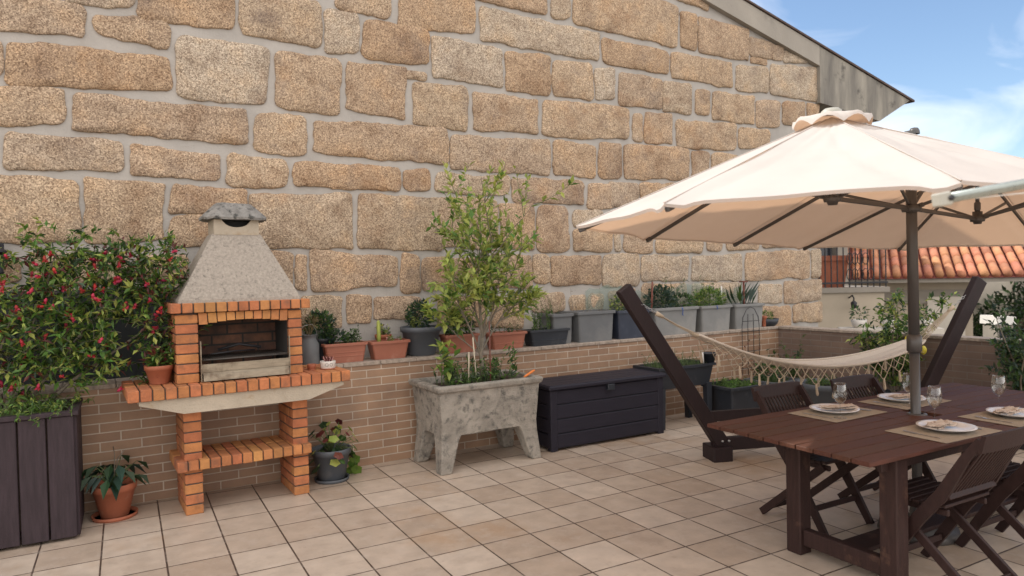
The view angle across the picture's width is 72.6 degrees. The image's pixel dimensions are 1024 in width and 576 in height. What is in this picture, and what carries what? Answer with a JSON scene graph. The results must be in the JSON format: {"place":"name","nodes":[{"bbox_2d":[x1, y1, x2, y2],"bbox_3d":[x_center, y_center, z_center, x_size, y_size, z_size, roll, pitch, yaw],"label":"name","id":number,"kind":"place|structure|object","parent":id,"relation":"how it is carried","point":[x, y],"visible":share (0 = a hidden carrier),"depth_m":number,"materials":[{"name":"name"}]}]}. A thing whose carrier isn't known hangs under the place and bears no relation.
{"place":"outdoors","nodes":[
{"label":"outdoors","id":0,"kind":"place"},
{"bbox_2d":[0,401,1023,575],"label":"terrace floor","id":1,"kind":"structure","parent":0,"point":[671,500],"depth_m":4.47,"materials":[{"name":"tile"}]},
{"bbox_2d":[0,389,94,548],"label":"timber planter","id":2,"kind":"object","parent":1,"relation":"on","point":[41,465],"visible":1,"depth_m":4.29,"materials":[{"name":"wood"}]},
{"bbox_2d":[0,216,212,413],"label":"flowering shrub","id":3,"kind":"object","parent":2,"relation":"on","point":[58,277],"visible":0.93,"depth_m":4.63,"materials":[{"name":"green plant"}]},
{"bbox_2d":[81,446,148,522],"bbox_3d":[-2.694,1.339,4.754,0.436,0.463,0.529,-1,1,-4],"label":"flower pot","id":4,"kind":"object","parent":1,"relation":"on","point":[112,489],"visible":1,"depth_m":4.70,"materials":[{"name":"ceramic"}]},
{"bbox_2d":[122,202,349,515],"bbox_3d":[-2.003,0.459,5.101,1.475,2.176,0.585,-2,1,-33],"label":"brick barbecue","id":5,"kind":"object","parent":1,"relation":"on","point":[238,291],"visible":0.98,"depth_m":5.00,"materials":[{"name":"brick"}]},
{"bbox_2d":[140,337,175,384],"bbox_3d":[-2.409,0.494,4.792,0.300,0.326,0.300,0,2,40],"label":"flower pot","id":6,"kind":"object","parent":5,"relation":"on","point":[161,366],"visible":0.92,"depth_m":4.74,"materials":[{"name":"ceramic"}]},
{"bbox_2d":[307,363,315,370],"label":"flower pot","id":7,"kind":"object","parent":5,"relation":"on","point":[312,366],"visible":0.98,"depth_m":5.32,"materials":[{"name":"ceramic"}]},
{"bbox_2d":[320,356,335,369],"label":"succulent pot","id":8,"kind":"object","parent":5,"relation":"on","point":[328,363],"visible":1,"depth_m":5.35,"materials":[{"name":"white ceramic"}]},
{"bbox_2d":[308,419,361,484],"bbox_3d":[-1.406,1.293,5.539,0.401,0.489,0.422,-1,1,4],"label":"flower pot","id":9,"kind":"object","parent":1,"relation":"on","point":[331,457],"visible":0.99,"depth_m":5.47,"materials":[{"name":"grey plastic"}]},
{"bbox_2d":[0,326,778,511],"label":"brick parapet","id":10,"kind":"structure","parent":1,"relation":"on","point":[371,404],"depth_m":5.89,"materials":[{"name":"brown brick"}]},
{"bbox_2d":[0,282,176,387],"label":"dark screen","id":11,"kind":"object","parent":10,"relation":"on","point":[125,333],"visible":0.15,"depth_m":5.23,"materials":[{"name":"metal"}]},
{"bbox_2d":[300,310,319,364],"bbox_3d":[-1.683,0.409,5.812,0.201,0.461,0.164,-2,1,-29],"label":"milk can","id":12,"kind":"object","parent":10,"relation":"on","point":[310,349],"visible":0.86,"depth_m":5.75,"materials":[{"name":"grey metal"}]},
{"bbox_2d":[303,308,339,360],"bbox_3d":[-1.640,0.401,5.966,0.366,0.468,0.268,0,1,36],"label":"flower pot","id":13,"kind":"object","parent":10,"relation":"on","point":[329,319],"visible":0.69,"depth_m":5.91,"materials":[{"name":"plastic"}]},
{"bbox_2d":[318,324,367,362],"bbox_3d":[-1.467,0.473,5.961,0.428,0.318,0.203,-2,1,-31],"label":"trough planter","id":14,"kind":"object","parent":10,"relation":"on","point":[352,349],"visible":0.96,"depth_m":5.92,"materials":[{"name":"ceramic"}]},
{"bbox_2d":[367,320,410,359],"bbox_3d":[-1.100,0.450,6.169,0.368,0.340,0.188,-2,1,-31],"label":"trough planter","id":15,"kind":"object","parent":10,"relation":"on","point":[387,348],"visible":0.98,"depth_m":6.10,"materials":[{"name":"ceramic"}]},
{"bbox_2d":[374,323,391,339],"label":"flower pot","id":16,"kind":"object","parent":15,"relation":"in","point":[384,331],"visible":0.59,"depth_m":6.29,"materials":[{"name":"ceramic"}]},
{"bbox_2d":[400,298,441,355],"bbox_3d":[-0.836,0.349,6.368,0.382,0.520,0.393,-1,1,22],"label":"flower pot","id":17,"kind":"object","parent":10,"relation":"on","point":[423,336],"visible":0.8,"depth_m":6.26,"materials":[{"name":"grey plastic"}]},
{"bbox_2d":[439,315,479,353],"bbox_3d":[-0.493,0.410,6.526,0.368,0.378,0.231,-2,1,-31],"label":"trough planter","id":18,"kind":"object","parent":10,"relation":"on","point":[448,335],"visible":0.48,"depth_m":6.48,"materials":[{"name":"ceramic"}]},
{"bbox_2d":[485,323,526,349],"bbox_3d":[-0.064,0.460,6.787,0.408,0.248,0.188,-2,1,-31],"label":"trough planter","id":19,"kind":"object","parent":10,"relation":"on","point":[500,339],"visible":0.91,"depth_m":6.72,"materials":[{"name":"ceramic"}]},
{"bbox_2d":[523,300,569,346],"bbox_3d":[0.352,0.340,6.989,0.488,0.462,0.256,-2,1,-31],"label":"trough planter","id":20,"kind":"object","parent":10,"relation":"on","point":[539,336],"visible":0.96,"depth_m":6.94,"materials":[{"name":"plastic"}]},
{"bbox_2d":[537,298,573,342],"bbox_3d":[0.433,0.310,7.188,0.309,0.510,0.316,-2,1,-31],"label":"plant tub","id":21,"kind":"object","parent":10,"relation":"on","point":[559,320],"visible":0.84,"depth_m":7.10,"materials":[{"name":"grey plastic"}]},
{"bbox_2d":[561,286,615,342],"bbox_3d":[0.806,0.266,7.351,0.496,0.575,0.316,-2,1,-31],"label":"plant tub","id":22,"kind":"object","parent":10,"relation":"on","point":[591,325],"visible":0.94,"depth_m":7.23,"materials":[{"name":"grey plastic"}]},
{"bbox_2d":[607,294,650,338],"bbox_3d":[1.245,0.284,7.613,0.476,0.509,0.316,-2,1,-31],"label":"plant tub","id":23,"kind":"object","parent":10,"relation":"on","point":[624,326],"visible":0.36,"depth_m":7.46,"materials":[{"name":"grey plastic"}]},
{"bbox_2d":[643,277,698,335],"bbox_3d":[1.799,0.196,7.924,0.743,0.647,0.350,-2,1,-31],"label":"plant tub","id":24,"kind":"object","parent":10,"relation":"on","point":[683,315],"visible":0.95,"depth_m":7.83,"materials":[{"name":"grey plastic"}]},
{"bbox_2d":[686,275,732,331],"bbox_3d":[2.323,0.172,8.240,0.546,0.660,0.343,-2,1,-31],"label":"plant tub","id":25,"kind":"object","parent":10,"relation":"on","point":[715,316],"visible":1,"depth_m":8.14,"materials":[{"name":"grey plastic"}]},
{"bbox_2d":[725,281,764,328],"bbox_3d":[2.809,0.190,8.546,0.541,0.589,0.316,-2,1,-31],"label":"plant tub","id":26,"kind":"object","parent":10,"relation":"on","point":[737,311],"visible":0.81,"depth_m":8.46,"materials":[{"name":"grey plastic"}]},
{"bbox_2d":[762,316,766,326],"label":"flower pot","id":27,"kind":"object","parent":10,"relation":"on","point":[764,318],"visible":0.9,"depth_m":8.60,"materials":[{"name":"ceramic"}]},
{"bbox_2d":[762,310,778,325],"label":"bowl planter","id":28,"kind":"object","parent":10,"relation":"on","point":[770,321],"visible":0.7,"depth_m":8.64,"materials":[{"name":"plastic"}]},
{"bbox_2d":[408,369,542,475],"bbox_3d":[-0.309,1.135,6.065,1.003,0.712,0.623,-2,1,-31],"label":"concrete planter","id":29,"kind":"object","parent":1,"relation":"on","point":[447,416],"visible":0.98,"depth_m":5.85,"materials":[{"name":"concrete"}]},
{"bbox_2d":[428,321,520,385],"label":"planter undergrowth","id":30,"kind":"object","parent":29,"relation":"on","point":[450,372],"visible":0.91,"depth_m":5.91,"materials":[{"name":"green plant"}]},
{"bbox_2d":[421,160,578,381],"bbox_3d":[-0.212,-0.160,6.156,1.306,1.985,1.275,-2,1,-16],"label":"lemon tree","id":31,"kind":"object","parent":29,"relation":"in","point":[478,286],"visible":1,"depth_m":6.00,"materials":[{"name":"green plant"}]},
{"bbox_2d":[536,368,665,451],"bbox_3d":[0.814,1.153,6.742,1.370,0.598,0.500,-2,1,-30],"label":"storage chest","id":32,"kind":"object","parent":1,"relation":"on","point":[580,409],"visible":0.82,"depth_m":6.51,"materials":[{"name":"plastic"}]},
{"bbox_2d":[633,348,715,429],"bbox_3d":[1.704,1.021,7.326,0.800,0.798,0.426,-2,1,-31],"label":"raised bed","id":33,"kind":"object","parent":1,"relation":"on","point":[698,372],"visible":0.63,"depth_m":7.27,"materials":[{"name":"plastic"}]},
{"bbox_2d":[703,352,716,362],"bbox_3d":[2.090,0.734,7.397,0.160,0.100,0.158,-2,1,-35],"label":"garden bucket","id":34,"kind":"object","parent":33,"relation":"on","point":[709,357],"visible":0.8,"depth_m":7.34,"materials":[{"name":"plastic"}]},
{"bbox_2d":[701,376,765,410],"bbox_3d":[2.399,1.179,7.527,0.540,0.445,0.460,-2,1,-29],"label":"floor planter","id":35,"kind":"object","parent":1,"relation":"on","point":[732,393],"visible":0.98,"depth_m":7.36,"materials":[{"name":"plastic"}]},
{"bbox_2d":[744,362,799,406],"bbox_3d":[2.934,1.087,7.856,0.482,0.590,0.455,-2,1,-32],"label":"floor planter","id":36,"kind":"object","parent":1,"relation":"on","point":[773,378],"visible":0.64,"depth_m":7.84,"materials":[{"name":"grey plastic"}]},
{"bbox_2d":[766,334,806,404],"bbox_3d":[3.271,0.953,8.155,0.439,0.829,0.474,0,2,40],"label":"flower pot","id":37,"kind":"object","parent":1,"relation":"on","point":[793,371],"visible":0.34,"depth_m":8.16,"materials":[{"name":"plastic"}]},
{"bbox_2d":[576,107,1023,545],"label":"double parasol","id":38,"kind":"object","parent":1,"relation":"on","point":[832,177],"visible":0.96,"depth_m":3.89,"materials":[{"name":"fabric"}]},
{"bbox_2d":[616,276,986,462],"bbox_3d":[2.604,0.678,6.057,3.647,1.517,0.295,-2,1,-13],"label":"hammock stand","id":39,"kind":"object","parent":1,"relation":"on","point":[720,446],"visible":0.59,"depth_m":5.84,"materials":[{"name":"brown wood"}]},
{"bbox_2d":[643,295,965,398],"bbox_3d":[2.619,0.473,5.977,3.387,0.870,0.484,-2,1,-16],"label":"hammock","id":40,"kind":"object","parent":39,"relation":"hanging from","point":[883,353],"visible":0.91,"depth_m":5.94,"materials":[{"name":"fabric"}]},
{"bbox_2d":[751,381,874,534],"bbox_3d":[1.907,1.062,4.454,0.450,0.834,0.572,-2,1,-29],"label":"folding chair","id":41,"kind":"object","parent":1,"relation":"on","point":[761,394],"visible":0.48,"depth_m":4.47,"materials":[{"name":"brown wood"}]},
{"bbox_2d":[797,373,849,404],"bbox_3d":[3.343,1.155,7.435,0.567,0.453,0.567,-1,1,14],"label":"flower pot","id":42,"kind":"object","parent":1,"relation":"on","point":[824,391],"visible":0.48,"depth_m":7.26,"materials":[{"name":"grey plastic"}]},
{"bbox_2d":[707,383,1023,575],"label":"dining table","id":43,"kind":"object","parent":1,"relation":"on","point":[870,442],"visible":0.67,"depth_m":3.81,"materials":[{"name":"brown wood"}]},
{"bbox_2d":[788,407,885,422],"bbox_3d":[1.985,0.760,4.254,0.500,0.003,0.330,-2,1,-31],"label":"placemat","id":44,"kind":"object","parent":43,"relation":"on","point":[855,415],"visible":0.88,"depth_m":4.18,"materials":[{"name":"beige fabric"}]},
{"bbox_2d":[809,403,859,413],"bbox_3d":[1.975,0.745,4.272,0.284,0.024,0.284,-2,1,-29],"label":"dinner plate","id":45,"kind":"object","parent":44,"relation":"on","point":[837,411],"visible":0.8,"depth_m":4.27,"materials":[{"name":"ceramic"}]},
{"bbox_2d":[819,403,858,409],"bbox_3d":[1.997,0.727,4.272,0.231,0.025,0.113,-2,1,-15],"label":"napkin","id":46,"kind":"object","parent":45,"relation":"on","point":[842,406],"visible":1,"depth_m":4.26,"materials":[{"name":"beige fabric"}]},
{"bbox_2d":[858,397,951,409],"bbox_3d":[2.569,0.741,4.562,0.500,0.003,0.330,-2,1,-30],"label":"placemat","id":47,"kind":"object","parent":43,"relation":"on","point":[927,402],"visible":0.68,"depth_m":4.50,"materials":[{"name":"beige fabric"}]},
{"bbox_2d":[877,393,925,402],"bbox_3d":[2.559,0.726,4.579,0.284,0.024,0.284,-2,1,-29],"label":"dinner plate","id":48,"kind":"object","parent":47,"relation":"on","point":[887,397],"visible":0.66,"depth_m":4.58,"materials":[{"name":"ceramic"}]},
{"bbox_2d":[889,393,922,398],"bbox_3d":[2.581,0.707,4.580,0.230,0.026,0.116,-2,1,-18],"label":"napkin","id":49,"kind":"object","parent":48,"relation":"on","point":[900,396],"visible":0.67,"depth_m":4.55,"materials":[{"name":"beige fabric"}]},
{"bbox_2d":[885,424,1001,443],"bbox_3d":[2.306,0.764,3.729,0.500,0.003,0.330,-2,1,-28],"label":"placemat","id":50,"kind":"object","parent":43,"relation":"on","point":[946,438],"visible":0.7,"depth_m":3.66,"materials":[{"name":"beige fabric"}]},
{"bbox_2d":[902,430,939,437],"bbox_3d":[2.142,0.764,3.645,0.022,0.006,0.195,-2,1,-28],"label":"table fork","id":51,"kind":"object","parent":50,"relation":"on","point":[920,434],"visible":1,"depth_m":3.66,"materials":[{"name":"metal"}]},
{"bbox_2d":[916,420,977,432],"bbox_3d":[2.332,0.748,3.744,0.284,0.024,0.284,-2,1,-29],"label":"dinner plate","id":52,"kind":"object","parent":50,"relation":"on","point":[960,427],"visible":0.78,"depth_m":3.73,"materials":[{"name":"ceramic"}]},
{"bbox_2d":[922,419,957,428],"bbox_3d":[2.296,0.733,3.745,0.231,0.022,0.112,-2,1,-36],"label":"napkin","id":53,"kind":"object","parent":52,"relation":"on","point":[940,424],"visible":1,"depth_m":3.74,"materials":[{"name":"beige fabric"}]},
{"bbox_2d":[958,411,1023,426],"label":"placemat","id":54,"kind":"object","parent":43,"relation":"on","point":[1018,422],"visible":0.49,"depth_m":3.98,"materials":[{"name":"beige fabric"}]},
{"bbox_2d":[975,416,1012,422],"bbox_3d":[2.731,0.745,3.952,0.022,0.006,0.195,-2,1,-27],"label":"table fork","id":55,"kind":"object","parent":54,"relation":"on","point":[992,419],"visible":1,"depth_m":3.96,"materials":[{"name":"metal"}]},
{"bbox_2d":[985,407,1023,417],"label":"dinner plate","id":56,"kind":"object","parent":54,"relation":"on","point":[1016,415],"visible":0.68,"depth_m":4.05,"materials":[{"name":"ceramic"}]},
{"bbox_2d":[993,406,1023,415],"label":"napkin","id":57,"kind":"object","parent":56,"relation":"on","point":[1010,410],"visible":1,"depth_m":4.04,"materials":[{"name":"beige fabric"}]},
{"bbox_2d":[830,374,935,512],"bbox_3d":[2.536,1.043,4.701,0.450,0.834,0.572,-2,1,-29],"label":"folding chair","id":58,"kind":"object","parent":1,"relation":"on","point":[860,384],"visible":0.27,"depth_m":4.86,"materials":[{"name":"brown wood"}]},
{"bbox_2d":[778,325,1022,400],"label":"side parapet","id":59,"kind":"structure","parent":1,"relation":"on","point":[971,355],"depth_m":7.36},
{"bbox_2d":[878,426,1023,575],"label":"folding chair","id":60,"kind":"object","parent":1,"relation":"on","point":[958,493],"visible":0.9,"depth_m":3.40,"materials":[{"name":"brown wood"}]},
{"bbox_2d":[931,179,1023,207],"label":"metal arm","id":61,"kind":"object","parent":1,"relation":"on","point":[946,198],"visible":1,"depth_m":1.70},
{"bbox_2d":[955,461,1023,547],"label":"folding chair","id":62,"kind":"object","parent":1,"relation":"on","point":[1010,481],"visible":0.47,"depth_m":3.82,"materials":[{"name":"brown wood"}]},
{"bbox_2d":[742,306,761,374],"bbox_3d":[2.859,0.627,8.336,0.329,0.814,0.064,-2,1,-31],"label":"wire trellis","id":63,"kind":"object","parent":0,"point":[753,320],"visible":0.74,"depth_m":8.36,"materials":[{"name":"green metal"}]},
{"bbox_2d":[750,0,1023,157],"label":"sky","id":64,"kind":"structure","parent":0,"point":[961,62],"materials":[{"name":"blue"}]},
{"bbox_2d":[873,389,903,394],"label":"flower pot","id":65,"kind":"object","parent":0,"point":[887,391],"visible":0.07,"depth_m":7.22,"materials":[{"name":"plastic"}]},
{"bbox_2d":[846,285,960,392],"bbox_3d":[3.897,0.536,7.080,1.168,1.154,0.795,-2,1,-29],"label":"citrus bush","id":66,"kind":"object","parent":65,"relation":"in","point":[886,334],"visible":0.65,"depth_m":6.99,"materials":[{"name":"green plant"}]},
{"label":"ground","id":67,"kind":"structure","parent":0,"visible":0},
{"bbox_2d":[0,0,914,356],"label":"stone house","id":68,"kind":"structure","parent":67,"relation":"on","point":[328,138],"depth_m":6.43,"materials":[{"name":"stone"}]},
{"bbox_2d":[0,243,6,275],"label":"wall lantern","id":69,"kind":"object","parent":68,"relation":"attached to","point":[2,249],"depth_m":4.78,"materials":[{"name":"metal"}]},
{"bbox_2d":[817,247,889,327],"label":"building","id":70,"kind":"structure","parent":67,"relation":"on","point":[836,302],"depth_m":13.42,"materials":[{"name":"paint"}]},
{"bbox_2d":[817,248,829,255],"bbox_3d":[5.520,-1.241,15.295,2.920,2.380,0.035,-1,1,2],"label":"window","id":71,"kind":"structure","parent":70,"relation":"in","point":[822,249],"depth_m":15.25,"materials":[{"name":"white glass"}]},
{"bbox_2d":[818,255,850,287],"bbox_3d":[6.238,-0.324,13.767,0.620,0.620,0.620,-1,1,2],"label":"balcony pot","id":72,"kind":"object","parent":70,"relation":"on","point":[834,272],"visible":0.47,"depth_m":13.51,"materials":[{"name":"ceramic"}]},
{"bbox_2d":[848,295,856,308],"bbox_3d":[6.488,0.259,13.295,0.120,0.264,0.265,-1,1,2],"label":"wall bracket lamp","id":73,"kind":"object","parent":70,"relation":"attached to","point":[854,302],"visible":0.86,"depth_m":13.19,"materials":[{"name":"metal"}]},
{"bbox_2d":[838,327,944,333],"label":"yard wall","id":74,"kind":"structure","parent":67,"relation":"on","point":[938,330],"depth_m":10.05,"materials":[{"name":"paint"}]},
{"bbox_2d":[849,305,869,327],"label":"ledge pot","id":75,"kind":"object","parent":74,"relation":"on","point":[857,322],"visible":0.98,"depth_m":10.22,"materials":[{"name":"white ceramic"}]},
{"bbox_2d":[880,305,898,326],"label":"ledge pot","id":76,"kind":"object","parent":74,"relation":"on","point":[882,322],"visible":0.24,"depth_m":10.10,"materials":[{"name":"white ceramic"}]},
{"bbox_2d":[919,304,932,327],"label":"ledge pot","id":77,"kind":"object","parent":74,"relation":"on","point":[925,319],"visible":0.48,"depth_m":9.92,"materials":[{"name":"white ceramic"}]},
{"bbox_2d":[848,246,1023,335],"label":"neighbour house","id":78,"kind":"structure","parent":67,"relation":"on","point":[948,270],"depth_m":15.23,"materials":[{"name":"paint"}]},
{"bbox_2d":[973,281,1023,336],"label":"garden tree","id":79,"kind":"object","parent":67,"relation":"on","point":[1019,315],"visible":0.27,"depth_m":16.60,"materials":[{"name":"green plant"}]},
{"bbox_2d":[973,246,1023,338],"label":"building","id":80,"kind":"structure","parent":67,"relation":"on","point":[990,288],"depth_m":17.83,"materials":[{"name":"paint"}]},
{"bbox_2d":[980,315,1016,337],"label":"garden shed","id":81,"kind":"structure","parent":67,"relation":"on","point":[1009,320],"depth_m":13.62,"materials":[{"name":"paint"}]},
{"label":"flower pot","id":82,"kind":"object","parent":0,"visible":0},
{"bbox_2d":[978,302,1023,390],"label":"citrus bush","id":83,"kind":"object","parent":82,"relation":"in","point":[1007,349],"visible":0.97,"depth_m":6.16,"materials":[{"name":"green plant"}]}
]}

